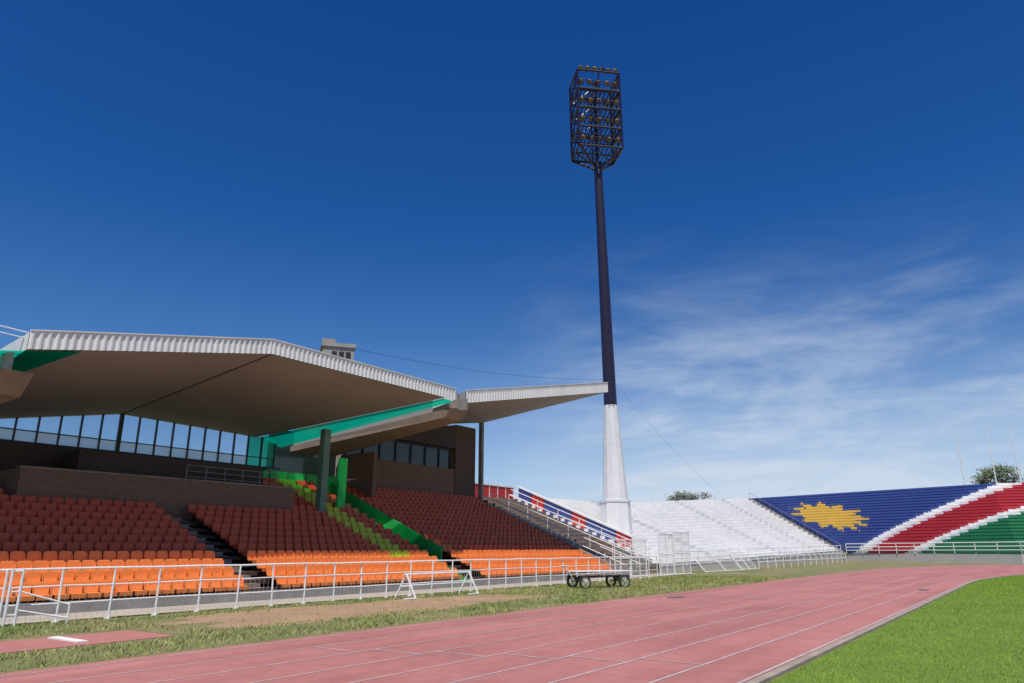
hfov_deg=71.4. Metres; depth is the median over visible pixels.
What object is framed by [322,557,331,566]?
stadium seat
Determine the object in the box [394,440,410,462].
window
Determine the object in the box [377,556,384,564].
stadium seat
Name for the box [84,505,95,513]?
stadium seat
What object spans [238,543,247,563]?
stadium seat
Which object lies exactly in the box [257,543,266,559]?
stadium seat
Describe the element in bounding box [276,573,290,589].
stadium seat
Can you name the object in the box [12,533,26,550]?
stadium seat
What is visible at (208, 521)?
stadium seat
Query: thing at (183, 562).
stadium seat
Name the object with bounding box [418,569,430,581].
stadium seat
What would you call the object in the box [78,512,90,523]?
stadium seat
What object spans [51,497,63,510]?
stadium seat
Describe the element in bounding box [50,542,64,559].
stadium seat
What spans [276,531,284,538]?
stadium seat
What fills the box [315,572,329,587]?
stadium seat
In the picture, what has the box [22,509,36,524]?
stadium seat
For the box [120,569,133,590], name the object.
stadium seat
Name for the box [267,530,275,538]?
stadium seat
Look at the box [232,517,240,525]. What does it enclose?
stadium seat
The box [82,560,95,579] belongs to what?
stadium seat
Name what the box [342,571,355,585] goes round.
stadium seat
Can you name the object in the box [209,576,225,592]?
stadium seat
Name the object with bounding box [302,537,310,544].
stadium seat
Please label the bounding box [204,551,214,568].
stadium seat
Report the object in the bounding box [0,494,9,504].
stadium seat
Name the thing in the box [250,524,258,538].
stadium seat
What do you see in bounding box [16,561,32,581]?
stadium seat
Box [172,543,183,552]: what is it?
stadium seat
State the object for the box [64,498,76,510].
stadium seat
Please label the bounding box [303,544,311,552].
stadium seat
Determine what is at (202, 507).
stadium seat
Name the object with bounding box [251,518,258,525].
stadium seat
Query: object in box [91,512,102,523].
stadium seat
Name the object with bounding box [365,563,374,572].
stadium seat
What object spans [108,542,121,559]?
stadium seat
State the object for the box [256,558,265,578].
stadium seat
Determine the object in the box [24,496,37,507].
stadium seat
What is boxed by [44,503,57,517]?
stadium seat
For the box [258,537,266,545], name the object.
stadium seat
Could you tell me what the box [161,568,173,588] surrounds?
stadium seat
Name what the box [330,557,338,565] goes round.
stadium seat
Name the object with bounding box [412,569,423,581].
stadium seat
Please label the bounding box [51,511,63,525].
stadium seat
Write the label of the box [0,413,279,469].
window frame
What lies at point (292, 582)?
stadium seat
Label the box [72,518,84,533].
stadium seat
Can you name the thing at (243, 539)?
stadium seat
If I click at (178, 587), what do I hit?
stadium seat
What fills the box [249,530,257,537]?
stadium seat
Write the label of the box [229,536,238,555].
stadium seat
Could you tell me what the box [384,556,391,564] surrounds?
stadium seat
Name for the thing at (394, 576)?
stadium seat
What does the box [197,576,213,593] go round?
stadium seat
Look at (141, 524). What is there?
stadium seat
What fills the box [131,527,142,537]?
stadium seat
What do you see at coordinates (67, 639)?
takeoff board
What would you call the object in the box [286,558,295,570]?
stadium seat
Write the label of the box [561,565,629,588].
hurdle cart
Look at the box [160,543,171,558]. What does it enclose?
stadium seat
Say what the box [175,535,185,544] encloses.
stadium seat
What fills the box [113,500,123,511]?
stadium seat
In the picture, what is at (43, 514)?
stadium seat
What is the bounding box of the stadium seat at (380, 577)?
[375,570,387,583]
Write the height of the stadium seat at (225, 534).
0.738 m
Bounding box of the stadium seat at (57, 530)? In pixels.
[51,525,63,541]
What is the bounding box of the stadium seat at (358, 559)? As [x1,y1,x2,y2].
[355,557,364,565]
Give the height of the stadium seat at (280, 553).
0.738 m
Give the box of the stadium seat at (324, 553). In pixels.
[321,550,328,558]
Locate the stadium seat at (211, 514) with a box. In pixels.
[206,511,214,520]
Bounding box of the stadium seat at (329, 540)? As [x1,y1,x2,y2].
[326,538,333,544]
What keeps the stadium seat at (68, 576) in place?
on the grandstand
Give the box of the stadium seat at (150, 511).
[143,508,153,520]
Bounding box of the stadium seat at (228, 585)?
[221,575,237,592]
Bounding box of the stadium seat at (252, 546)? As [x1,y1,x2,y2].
[248,543,256,552]
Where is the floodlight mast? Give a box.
[569,65,632,565]
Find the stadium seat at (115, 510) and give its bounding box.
[108,506,119,519]
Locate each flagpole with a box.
[955,427,965,484]
[986,427,996,482]
[1010,427,1021,482]
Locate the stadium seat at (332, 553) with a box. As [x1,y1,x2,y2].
[329,550,338,560]
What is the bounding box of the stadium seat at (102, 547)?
[94,542,107,559]
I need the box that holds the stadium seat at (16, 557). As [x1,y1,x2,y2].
[9,551,25,567]
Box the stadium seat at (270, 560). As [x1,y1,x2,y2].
[266,558,275,578]
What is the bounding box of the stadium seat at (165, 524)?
[159,521,169,530]
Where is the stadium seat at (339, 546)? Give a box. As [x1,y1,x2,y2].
[336,544,342,551]
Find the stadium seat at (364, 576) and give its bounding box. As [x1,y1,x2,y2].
[359,571,371,584]
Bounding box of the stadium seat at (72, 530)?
[65,526,77,541]
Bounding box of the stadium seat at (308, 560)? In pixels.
[304,557,313,566]
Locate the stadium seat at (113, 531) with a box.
[106,527,117,541]
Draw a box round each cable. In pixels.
[358,349,561,378]
[616,384,724,497]
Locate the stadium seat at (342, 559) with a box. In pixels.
[338,557,348,565]
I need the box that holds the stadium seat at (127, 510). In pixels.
[120,507,131,519]
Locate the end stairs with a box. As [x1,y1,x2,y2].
[475,492,661,574]
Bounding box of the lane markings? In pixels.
[1,565,1023,682]
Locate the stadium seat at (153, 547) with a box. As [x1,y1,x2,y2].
[147,543,159,553]
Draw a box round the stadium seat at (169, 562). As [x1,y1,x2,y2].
[165,559,176,571]
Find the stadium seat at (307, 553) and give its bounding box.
[304,550,312,559]
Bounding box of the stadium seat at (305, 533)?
[302,531,309,537]
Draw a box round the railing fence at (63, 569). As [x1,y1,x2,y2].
[0,556,657,622]
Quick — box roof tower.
[320,338,355,476]
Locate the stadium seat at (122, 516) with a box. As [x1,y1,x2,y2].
[116,513,126,524]
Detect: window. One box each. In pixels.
[343,449,361,454]
[361,444,378,452]
[378,440,395,460]
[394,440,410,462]
[409,442,424,464]
[424,445,438,466]
[437,447,451,468]
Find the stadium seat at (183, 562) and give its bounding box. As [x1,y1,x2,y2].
[178,559,189,576]
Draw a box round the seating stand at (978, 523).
[749,483,1023,563]
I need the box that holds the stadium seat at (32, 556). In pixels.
[26,551,41,570]
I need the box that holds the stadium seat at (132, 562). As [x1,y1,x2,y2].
[125,559,138,577]
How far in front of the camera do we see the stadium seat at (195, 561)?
24.30 m
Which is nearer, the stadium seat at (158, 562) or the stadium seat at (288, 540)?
the stadium seat at (158, 562)
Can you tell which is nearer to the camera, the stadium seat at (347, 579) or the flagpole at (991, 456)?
the stadium seat at (347, 579)
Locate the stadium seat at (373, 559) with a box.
[370,557,376,564]
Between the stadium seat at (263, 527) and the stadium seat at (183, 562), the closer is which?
the stadium seat at (183, 562)
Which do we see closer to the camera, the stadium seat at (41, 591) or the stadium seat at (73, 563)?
the stadium seat at (41, 591)
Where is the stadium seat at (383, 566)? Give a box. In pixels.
[380,563,389,571]
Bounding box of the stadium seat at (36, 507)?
[30,503,43,516]
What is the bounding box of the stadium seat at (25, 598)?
[14,582,34,603]
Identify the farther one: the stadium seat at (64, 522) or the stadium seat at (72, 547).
the stadium seat at (64, 522)
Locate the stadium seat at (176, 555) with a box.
[169,551,180,567]
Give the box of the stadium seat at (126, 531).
[119,527,130,541]
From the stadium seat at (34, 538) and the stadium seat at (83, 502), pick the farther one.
the stadium seat at (83, 502)
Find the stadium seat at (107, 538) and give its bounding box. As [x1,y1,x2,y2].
[100,534,112,547]
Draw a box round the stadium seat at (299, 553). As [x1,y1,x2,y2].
[295,550,303,559]
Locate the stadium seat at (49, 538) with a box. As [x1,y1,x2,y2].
[43,533,56,550]
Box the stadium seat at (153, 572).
[148,568,158,581]
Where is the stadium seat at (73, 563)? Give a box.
[66,560,80,575]
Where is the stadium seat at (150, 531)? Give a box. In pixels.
[143,528,154,542]
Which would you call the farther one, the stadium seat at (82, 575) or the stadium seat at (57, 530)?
the stadium seat at (57, 530)
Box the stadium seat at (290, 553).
[286,550,294,559]
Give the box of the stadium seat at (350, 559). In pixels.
[347,557,356,565]
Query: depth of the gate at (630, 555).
42.95 m
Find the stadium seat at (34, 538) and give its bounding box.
[27,533,41,550]
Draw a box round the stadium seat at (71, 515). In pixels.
[65,511,77,525]
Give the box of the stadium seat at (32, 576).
[24,571,40,593]
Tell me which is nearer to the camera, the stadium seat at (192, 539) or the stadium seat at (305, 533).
the stadium seat at (192, 539)
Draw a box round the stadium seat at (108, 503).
[101,500,112,512]
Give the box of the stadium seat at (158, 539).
[151,535,162,550]
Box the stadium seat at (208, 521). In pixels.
[204,516,212,534]
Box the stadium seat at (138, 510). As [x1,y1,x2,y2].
[132,507,142,518]
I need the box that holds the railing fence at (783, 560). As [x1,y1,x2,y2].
[758,553,846,568]
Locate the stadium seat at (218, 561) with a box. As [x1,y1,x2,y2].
[213,558,223,574]
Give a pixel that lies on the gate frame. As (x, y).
(19, 592)
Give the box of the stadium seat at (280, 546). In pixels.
[276,543,285,552]
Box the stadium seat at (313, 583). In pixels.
[306,572,320,587]
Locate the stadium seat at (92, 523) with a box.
[85,519,97,533]
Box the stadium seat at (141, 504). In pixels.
[136,501,146,511]
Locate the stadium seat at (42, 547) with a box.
[35,542,49,560]
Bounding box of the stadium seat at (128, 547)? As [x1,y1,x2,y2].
[122,542,134,559]
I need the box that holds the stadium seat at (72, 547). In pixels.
[66,542,79,556]
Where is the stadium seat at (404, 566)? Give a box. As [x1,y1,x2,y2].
[401,563,407,570]
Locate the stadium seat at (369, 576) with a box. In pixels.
[367,571,379,584]
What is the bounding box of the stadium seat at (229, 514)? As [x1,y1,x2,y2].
[224,511,233,520]
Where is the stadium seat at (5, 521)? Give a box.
[0,516,13,532]
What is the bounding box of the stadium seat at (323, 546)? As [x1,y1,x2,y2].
[320,544,328,552]
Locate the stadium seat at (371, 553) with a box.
[368,550,376,558]
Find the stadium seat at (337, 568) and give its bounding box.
[332,564,341,573]
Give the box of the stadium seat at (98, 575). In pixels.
[90,569,104,591]
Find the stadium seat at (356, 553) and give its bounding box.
[353,550,360,557]
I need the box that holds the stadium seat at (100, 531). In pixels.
[93,526,105,538]
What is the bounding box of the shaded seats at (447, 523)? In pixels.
[207,477,573,553]
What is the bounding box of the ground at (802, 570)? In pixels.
[0,561,1023,681]
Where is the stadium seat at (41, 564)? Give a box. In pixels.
[33,561,48,580]
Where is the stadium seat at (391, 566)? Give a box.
[388,563,394,570]
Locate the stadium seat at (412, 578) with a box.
[404,569,416,582]
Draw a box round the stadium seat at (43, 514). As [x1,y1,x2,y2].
[37,510,50,524]
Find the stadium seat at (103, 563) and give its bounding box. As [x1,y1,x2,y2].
[97,560,110,571]
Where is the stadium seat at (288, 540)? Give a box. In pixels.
[285,537,293,545]
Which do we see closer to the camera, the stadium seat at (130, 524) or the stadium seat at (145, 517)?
the stadium seat at (130, 524)
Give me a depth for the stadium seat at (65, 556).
21.64 m
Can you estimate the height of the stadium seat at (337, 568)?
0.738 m
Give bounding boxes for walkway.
[0,573,700,624]
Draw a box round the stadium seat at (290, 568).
[286,565,295,575]
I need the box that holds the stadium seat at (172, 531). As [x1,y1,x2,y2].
[167,528,176,536]
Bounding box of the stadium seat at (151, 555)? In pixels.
[143,551,155,563]
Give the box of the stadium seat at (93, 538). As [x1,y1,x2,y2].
[87,534,99,550]
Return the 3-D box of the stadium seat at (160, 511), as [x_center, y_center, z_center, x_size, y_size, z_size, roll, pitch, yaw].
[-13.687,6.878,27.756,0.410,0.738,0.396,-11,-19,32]
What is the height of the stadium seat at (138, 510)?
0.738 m
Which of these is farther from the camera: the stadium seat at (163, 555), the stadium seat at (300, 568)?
the stadium seat at (300, 568)
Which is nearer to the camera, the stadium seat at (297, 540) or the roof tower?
the stadium seat at (297, 540)
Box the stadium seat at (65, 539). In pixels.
[58,534,71,550]
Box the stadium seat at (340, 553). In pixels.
[337,550,346,559]
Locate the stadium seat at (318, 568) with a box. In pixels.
[314,564,322,581]
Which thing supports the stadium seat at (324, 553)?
on the grandstand
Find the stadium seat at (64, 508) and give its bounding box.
[58,504,69,517]
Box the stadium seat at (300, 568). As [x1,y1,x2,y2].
[296,565,304,582]
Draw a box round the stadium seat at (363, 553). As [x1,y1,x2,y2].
[360,550,369,558]
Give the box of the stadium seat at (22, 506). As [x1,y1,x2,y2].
[16,502,29,516]
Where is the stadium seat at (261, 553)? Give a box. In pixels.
[257,550,266,570]
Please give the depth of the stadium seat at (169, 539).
25.56 m
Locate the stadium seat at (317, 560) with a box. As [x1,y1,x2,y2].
[313,557,322,566]
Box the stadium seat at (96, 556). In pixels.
[88,551,101,566]
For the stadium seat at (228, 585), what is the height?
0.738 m
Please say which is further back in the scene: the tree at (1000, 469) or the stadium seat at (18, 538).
the tree at (1000, 469)
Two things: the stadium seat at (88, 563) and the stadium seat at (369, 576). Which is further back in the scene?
the stadium seat at (369, 576)
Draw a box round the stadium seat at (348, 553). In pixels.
[345,550,354,558]
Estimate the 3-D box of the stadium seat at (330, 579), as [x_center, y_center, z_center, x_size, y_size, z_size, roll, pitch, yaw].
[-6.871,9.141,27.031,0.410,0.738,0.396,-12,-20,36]
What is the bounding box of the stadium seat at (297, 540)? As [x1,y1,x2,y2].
[294,537,302,545]
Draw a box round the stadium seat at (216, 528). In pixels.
[212,523,221,541]
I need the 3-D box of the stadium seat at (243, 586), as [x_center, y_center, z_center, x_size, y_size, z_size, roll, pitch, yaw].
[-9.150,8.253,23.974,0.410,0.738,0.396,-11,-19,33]
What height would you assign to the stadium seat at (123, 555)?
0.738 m
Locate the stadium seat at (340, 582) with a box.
[333,572,346,586]
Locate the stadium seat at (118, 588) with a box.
[114,579,132,597]
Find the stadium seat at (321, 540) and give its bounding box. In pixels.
[318,538,325,545]
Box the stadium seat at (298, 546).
[294,544,303,552]
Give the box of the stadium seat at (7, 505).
[1,501,14,515]
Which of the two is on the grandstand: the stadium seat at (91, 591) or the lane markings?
the stadium seat at (91, 591)
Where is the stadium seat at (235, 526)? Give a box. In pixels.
[231,523,240,531]
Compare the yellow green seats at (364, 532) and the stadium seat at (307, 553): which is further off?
the yellow green seats at (364, 532)
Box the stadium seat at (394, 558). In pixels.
[392,556,397,563]
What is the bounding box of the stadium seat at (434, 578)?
[425,569,436,581]
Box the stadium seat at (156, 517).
[151,514,161,527]
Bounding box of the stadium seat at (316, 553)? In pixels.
[312,550,321,559]
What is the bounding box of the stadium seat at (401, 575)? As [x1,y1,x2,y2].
[397,570,409,582]
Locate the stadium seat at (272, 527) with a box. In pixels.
[268,524,275,532]
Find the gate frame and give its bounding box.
[1,569,70,627]
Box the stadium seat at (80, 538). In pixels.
[73,534,86,546]
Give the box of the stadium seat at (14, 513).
[8,509,21,524]
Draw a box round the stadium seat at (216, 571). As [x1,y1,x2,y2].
[211,567,221,577]
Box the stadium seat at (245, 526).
[241,524,249,531]
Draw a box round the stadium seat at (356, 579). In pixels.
[350,571,363,585]
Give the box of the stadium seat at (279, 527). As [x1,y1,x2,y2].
[276,525,284,532]
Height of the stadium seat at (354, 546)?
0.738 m
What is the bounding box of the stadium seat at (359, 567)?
[357,564,366,579]
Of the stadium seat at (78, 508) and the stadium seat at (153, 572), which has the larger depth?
the stadium seat at (78, 508)
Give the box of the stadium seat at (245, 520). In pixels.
[242,518,249,525]
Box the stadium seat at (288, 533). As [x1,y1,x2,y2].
[285,531,293,541]
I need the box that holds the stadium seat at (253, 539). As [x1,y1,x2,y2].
[249,536,257,546]
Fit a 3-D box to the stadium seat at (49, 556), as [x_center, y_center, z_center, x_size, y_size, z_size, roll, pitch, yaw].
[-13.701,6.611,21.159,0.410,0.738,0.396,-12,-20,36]
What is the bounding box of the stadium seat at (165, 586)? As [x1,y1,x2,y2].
[157,577,174,595]
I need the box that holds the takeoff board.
[48,636,87,642]
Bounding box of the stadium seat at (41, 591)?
[32,581,52,602]
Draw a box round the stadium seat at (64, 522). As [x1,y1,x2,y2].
[58,518,70,533]
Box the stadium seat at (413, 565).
[408,562,415,568]
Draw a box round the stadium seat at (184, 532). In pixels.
[178,528,188,539]
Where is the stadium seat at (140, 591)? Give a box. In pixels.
[129,578,147,597]
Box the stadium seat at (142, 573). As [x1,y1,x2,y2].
[134,568,147,589]
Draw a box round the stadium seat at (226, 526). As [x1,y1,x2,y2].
[222,523,230,531]
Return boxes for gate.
[613,539,647,577]
[658,533,674,575]
[672,531,690,574]
[688,550,743,572]
[729,552,757,569]
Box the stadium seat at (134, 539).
[127,535,138,544]
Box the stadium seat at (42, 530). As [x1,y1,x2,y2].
[36,525,50,541]
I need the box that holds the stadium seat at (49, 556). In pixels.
[42,551,57,570]
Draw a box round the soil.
[162,594,545,627]
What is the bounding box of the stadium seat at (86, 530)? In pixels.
[79,526,92,541]
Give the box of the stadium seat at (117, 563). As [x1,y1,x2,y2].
[111,560,124,578]
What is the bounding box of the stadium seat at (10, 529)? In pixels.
[5,524,20,541]
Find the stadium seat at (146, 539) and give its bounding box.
[139,535,150,550]
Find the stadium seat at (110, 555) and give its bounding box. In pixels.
[103,551,116,562]
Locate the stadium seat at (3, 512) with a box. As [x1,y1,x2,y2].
[0,508,6,516]
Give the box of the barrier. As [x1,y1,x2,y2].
[395,571,478,599]
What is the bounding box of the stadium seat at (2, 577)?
[0,572,5,582]
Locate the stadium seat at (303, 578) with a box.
[296,573,310,588]
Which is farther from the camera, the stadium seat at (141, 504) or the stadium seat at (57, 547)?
the stadium seat at (141, 504)
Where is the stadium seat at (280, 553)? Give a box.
[276,550,285,559]
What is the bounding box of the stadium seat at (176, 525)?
[170,521,179,537]
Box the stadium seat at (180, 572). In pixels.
[174,568,186,587]
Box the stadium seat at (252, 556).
[247,550,256,570]
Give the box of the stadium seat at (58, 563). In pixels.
[50,560,65,580]
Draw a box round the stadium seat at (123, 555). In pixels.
[116,551,129,564]
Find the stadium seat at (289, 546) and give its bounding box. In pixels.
[285,544,294,552]
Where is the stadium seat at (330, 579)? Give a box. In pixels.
[324,572,338,586]
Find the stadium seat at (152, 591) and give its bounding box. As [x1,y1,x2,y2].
[144,578,161,596]
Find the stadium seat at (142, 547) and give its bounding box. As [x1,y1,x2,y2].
[135,543,147,558]
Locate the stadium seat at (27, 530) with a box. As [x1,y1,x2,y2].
[21,525,34,538]
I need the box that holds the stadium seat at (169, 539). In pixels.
[163,535,174,544]
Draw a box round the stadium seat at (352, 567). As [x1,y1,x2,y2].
[348,564,358,572]
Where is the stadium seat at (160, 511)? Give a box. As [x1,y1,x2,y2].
[154,508,164,520]
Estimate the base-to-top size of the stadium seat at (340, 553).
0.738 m
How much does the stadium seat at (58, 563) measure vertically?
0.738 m
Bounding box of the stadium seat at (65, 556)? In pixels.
[58,551,72,563]
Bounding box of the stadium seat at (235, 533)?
[230,530,239,538]
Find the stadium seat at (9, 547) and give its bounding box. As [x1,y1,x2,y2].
[2,542,17,560]
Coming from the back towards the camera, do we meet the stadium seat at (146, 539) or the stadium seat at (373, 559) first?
the stadium seat at (373, 559)
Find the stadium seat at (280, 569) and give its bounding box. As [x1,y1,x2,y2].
[276,565,285,586]
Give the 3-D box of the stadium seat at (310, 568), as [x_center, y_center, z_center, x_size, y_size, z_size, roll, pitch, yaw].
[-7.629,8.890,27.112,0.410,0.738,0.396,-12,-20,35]
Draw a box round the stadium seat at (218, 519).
[213,517,222,524]
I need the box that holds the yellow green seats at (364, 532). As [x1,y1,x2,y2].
[277,478,408,560]
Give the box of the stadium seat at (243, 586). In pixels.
[233,575,248,591]
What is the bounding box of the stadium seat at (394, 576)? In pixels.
[390,570,402,582]
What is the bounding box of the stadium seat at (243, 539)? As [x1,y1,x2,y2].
[239,536,248,545]
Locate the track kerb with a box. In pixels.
[746,574,1023,682]
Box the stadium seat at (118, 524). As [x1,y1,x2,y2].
[111,520,122,534]
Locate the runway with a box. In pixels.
[0,630,172,652]
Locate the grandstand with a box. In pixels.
[0,325,619,617]
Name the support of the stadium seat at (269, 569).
on the grandstand
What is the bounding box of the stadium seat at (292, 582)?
[286,573,300,588]
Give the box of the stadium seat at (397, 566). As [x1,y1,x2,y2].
[394,563,401,570]
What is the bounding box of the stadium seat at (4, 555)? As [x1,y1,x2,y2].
[0,551,8,561]
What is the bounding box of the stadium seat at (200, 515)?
[196,510,204,527]
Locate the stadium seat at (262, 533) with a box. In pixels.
[258,530,266,538]
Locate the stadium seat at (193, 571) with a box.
[187,567,198,587]
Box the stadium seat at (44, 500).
[38,496,50,507]
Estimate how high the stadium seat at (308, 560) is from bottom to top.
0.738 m
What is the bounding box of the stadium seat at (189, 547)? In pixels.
[184,543,194,560]
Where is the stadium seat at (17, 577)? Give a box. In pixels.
[7,571,21,595]
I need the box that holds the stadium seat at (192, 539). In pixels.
[186,536,196,552]
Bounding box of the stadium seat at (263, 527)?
[259,524,267,533]
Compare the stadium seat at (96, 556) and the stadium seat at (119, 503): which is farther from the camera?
the stadium seat at (119, 503)
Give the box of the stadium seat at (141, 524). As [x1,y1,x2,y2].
[135,520,146,531]
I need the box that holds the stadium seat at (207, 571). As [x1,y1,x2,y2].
[199,567,210,578]
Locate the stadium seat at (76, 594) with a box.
[67,580,86,600]
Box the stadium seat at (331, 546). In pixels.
[328,544,335,551]
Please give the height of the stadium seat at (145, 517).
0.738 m
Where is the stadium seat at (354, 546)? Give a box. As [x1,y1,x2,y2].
[351,544,357,551]
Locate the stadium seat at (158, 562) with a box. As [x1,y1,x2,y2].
[152,559,164,576]
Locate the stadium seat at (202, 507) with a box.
[198,505,206,515]
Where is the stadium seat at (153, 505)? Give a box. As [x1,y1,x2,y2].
[147,502,156,509]
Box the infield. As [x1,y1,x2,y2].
[769,575,1023,682]
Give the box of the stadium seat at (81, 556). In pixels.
[73,551,87,569]
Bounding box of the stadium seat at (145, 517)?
[139,514,150,522]
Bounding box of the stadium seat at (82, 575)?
[74,570,89,592]
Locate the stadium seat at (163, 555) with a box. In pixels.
[156,551,167,561]
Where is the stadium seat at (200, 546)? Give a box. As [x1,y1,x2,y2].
[195,543,205,551]
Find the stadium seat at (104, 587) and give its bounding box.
[99,579,117,598]
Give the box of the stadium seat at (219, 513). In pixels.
[215,511,223,518]
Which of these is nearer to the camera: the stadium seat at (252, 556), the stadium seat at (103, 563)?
the stadium seat at (103, 563)
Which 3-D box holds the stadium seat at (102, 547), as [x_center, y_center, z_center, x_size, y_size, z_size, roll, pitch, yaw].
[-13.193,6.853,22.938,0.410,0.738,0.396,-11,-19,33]
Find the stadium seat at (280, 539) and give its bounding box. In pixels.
[276,537,284,545]
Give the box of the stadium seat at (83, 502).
[77,498,88,511]
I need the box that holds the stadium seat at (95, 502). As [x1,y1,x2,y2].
[89,499,100,510]
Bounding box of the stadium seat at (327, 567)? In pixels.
[323,564,331,572]
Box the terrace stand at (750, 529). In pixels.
[475,482,841,572]
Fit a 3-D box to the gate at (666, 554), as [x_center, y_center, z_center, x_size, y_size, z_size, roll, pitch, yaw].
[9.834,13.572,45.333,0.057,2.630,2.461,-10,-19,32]
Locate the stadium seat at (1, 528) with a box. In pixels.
[0,524,3,532]
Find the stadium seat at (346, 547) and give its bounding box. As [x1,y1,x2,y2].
[343,544,350,551]
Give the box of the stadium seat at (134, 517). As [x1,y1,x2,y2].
[128,513,138,524]
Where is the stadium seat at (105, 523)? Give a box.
[98,519,110,533]
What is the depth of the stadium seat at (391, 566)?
30.68 m
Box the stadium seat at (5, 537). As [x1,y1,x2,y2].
[0,533,10,550]
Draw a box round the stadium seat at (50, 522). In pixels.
[44,518,56,532]
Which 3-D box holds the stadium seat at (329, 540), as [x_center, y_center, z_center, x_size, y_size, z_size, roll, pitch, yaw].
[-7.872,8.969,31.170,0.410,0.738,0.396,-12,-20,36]
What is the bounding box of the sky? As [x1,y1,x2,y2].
[0,0,1023,501]
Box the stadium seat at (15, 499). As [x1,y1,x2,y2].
[10,495,22,508]
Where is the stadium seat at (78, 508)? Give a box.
[71,505,83,518]
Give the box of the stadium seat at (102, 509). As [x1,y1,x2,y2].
[96,506,108,518]
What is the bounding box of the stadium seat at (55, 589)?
[50,581,69,600]
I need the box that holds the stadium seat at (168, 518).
[162,515,171,527]
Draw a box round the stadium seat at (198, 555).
[192,551,203,566]
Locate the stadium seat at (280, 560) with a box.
[276,558,285,567]
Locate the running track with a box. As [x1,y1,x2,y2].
[0,565,1023,682]
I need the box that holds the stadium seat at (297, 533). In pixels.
[293,531,301,538]
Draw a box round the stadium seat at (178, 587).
[171,577,187,594]
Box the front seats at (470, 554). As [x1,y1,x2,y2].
[375,550,612,578]
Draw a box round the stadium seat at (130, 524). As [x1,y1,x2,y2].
[123,520,134,530]
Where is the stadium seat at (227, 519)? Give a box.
[223,517,231,525]
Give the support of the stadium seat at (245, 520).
on the grandstand
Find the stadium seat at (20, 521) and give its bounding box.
[14,517,28,532]
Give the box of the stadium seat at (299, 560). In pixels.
[295,557,304,566]
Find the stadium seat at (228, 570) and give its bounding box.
[223,566,233,577]
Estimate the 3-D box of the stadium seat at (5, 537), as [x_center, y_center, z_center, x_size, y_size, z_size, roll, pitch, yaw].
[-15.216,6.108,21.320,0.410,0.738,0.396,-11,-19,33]
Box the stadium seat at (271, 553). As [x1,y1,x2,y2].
[267,550,275,558]
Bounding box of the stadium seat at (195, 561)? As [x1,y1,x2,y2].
[190,559,200,569]
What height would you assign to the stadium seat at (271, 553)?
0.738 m
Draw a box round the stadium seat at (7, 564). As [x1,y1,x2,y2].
[0,561,15,574]
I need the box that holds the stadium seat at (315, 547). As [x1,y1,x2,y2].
[311,544,320,552]
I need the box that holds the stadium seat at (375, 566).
[372,563,379,571]
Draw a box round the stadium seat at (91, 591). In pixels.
[83,580,101,599]
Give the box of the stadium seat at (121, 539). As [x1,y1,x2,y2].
[114,534,125,550]
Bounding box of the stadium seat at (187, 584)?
[184,576,198,594]
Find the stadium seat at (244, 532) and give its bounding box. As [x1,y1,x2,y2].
[240,530,248,538]
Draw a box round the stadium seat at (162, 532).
[155,528,166,542]
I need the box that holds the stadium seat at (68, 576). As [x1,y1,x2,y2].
[58,570,73,593]
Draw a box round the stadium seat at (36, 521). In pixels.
[29,517,42,532]
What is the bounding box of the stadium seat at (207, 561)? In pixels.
[202,559,212,569]
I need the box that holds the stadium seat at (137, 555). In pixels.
[130,551,142,568]
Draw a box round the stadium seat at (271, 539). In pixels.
[267,537,275,545]
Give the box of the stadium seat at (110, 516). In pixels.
[104,513,115,521]
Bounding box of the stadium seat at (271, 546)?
[267,543,275,552]
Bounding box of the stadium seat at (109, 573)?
[105,569,118,579]
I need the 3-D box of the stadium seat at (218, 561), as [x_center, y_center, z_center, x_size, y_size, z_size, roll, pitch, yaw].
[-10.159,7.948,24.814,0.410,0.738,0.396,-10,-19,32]
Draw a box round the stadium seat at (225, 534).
[220,529,229,548]
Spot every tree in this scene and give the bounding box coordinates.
[664,490,714,500]
[966,461,1023,484]
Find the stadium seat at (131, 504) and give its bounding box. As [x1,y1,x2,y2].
[125,501,135,509]
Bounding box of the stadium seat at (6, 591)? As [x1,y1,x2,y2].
[0,583,15,604]
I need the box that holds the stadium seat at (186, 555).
[181,551,191,561]
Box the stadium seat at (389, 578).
[382,570,394,583]
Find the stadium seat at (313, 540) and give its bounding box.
[310,537,319,546]
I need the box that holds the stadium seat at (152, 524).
[147,521,157,529]
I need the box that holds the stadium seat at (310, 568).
[307,565,314,574]
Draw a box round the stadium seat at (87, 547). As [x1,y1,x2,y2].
[80,542,93,559]
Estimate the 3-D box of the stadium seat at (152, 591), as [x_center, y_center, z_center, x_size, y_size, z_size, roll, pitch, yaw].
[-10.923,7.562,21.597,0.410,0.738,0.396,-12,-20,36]
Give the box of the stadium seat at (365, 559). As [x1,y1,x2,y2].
[362,557,369,564]
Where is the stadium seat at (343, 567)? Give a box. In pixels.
[340,564,347,572]
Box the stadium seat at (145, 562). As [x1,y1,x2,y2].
[139,559,151,570]
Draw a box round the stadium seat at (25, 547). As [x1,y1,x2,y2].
[19,542,33,560]
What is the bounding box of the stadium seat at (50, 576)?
[42,570,57,593]
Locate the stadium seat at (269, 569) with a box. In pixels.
[266,566,275,586]
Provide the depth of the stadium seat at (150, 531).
25.62 m
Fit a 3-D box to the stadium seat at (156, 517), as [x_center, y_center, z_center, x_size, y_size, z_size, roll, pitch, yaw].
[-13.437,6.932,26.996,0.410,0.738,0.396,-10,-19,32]
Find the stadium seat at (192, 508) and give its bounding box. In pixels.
[188,504,196,521]
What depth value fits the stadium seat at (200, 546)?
25.80 m

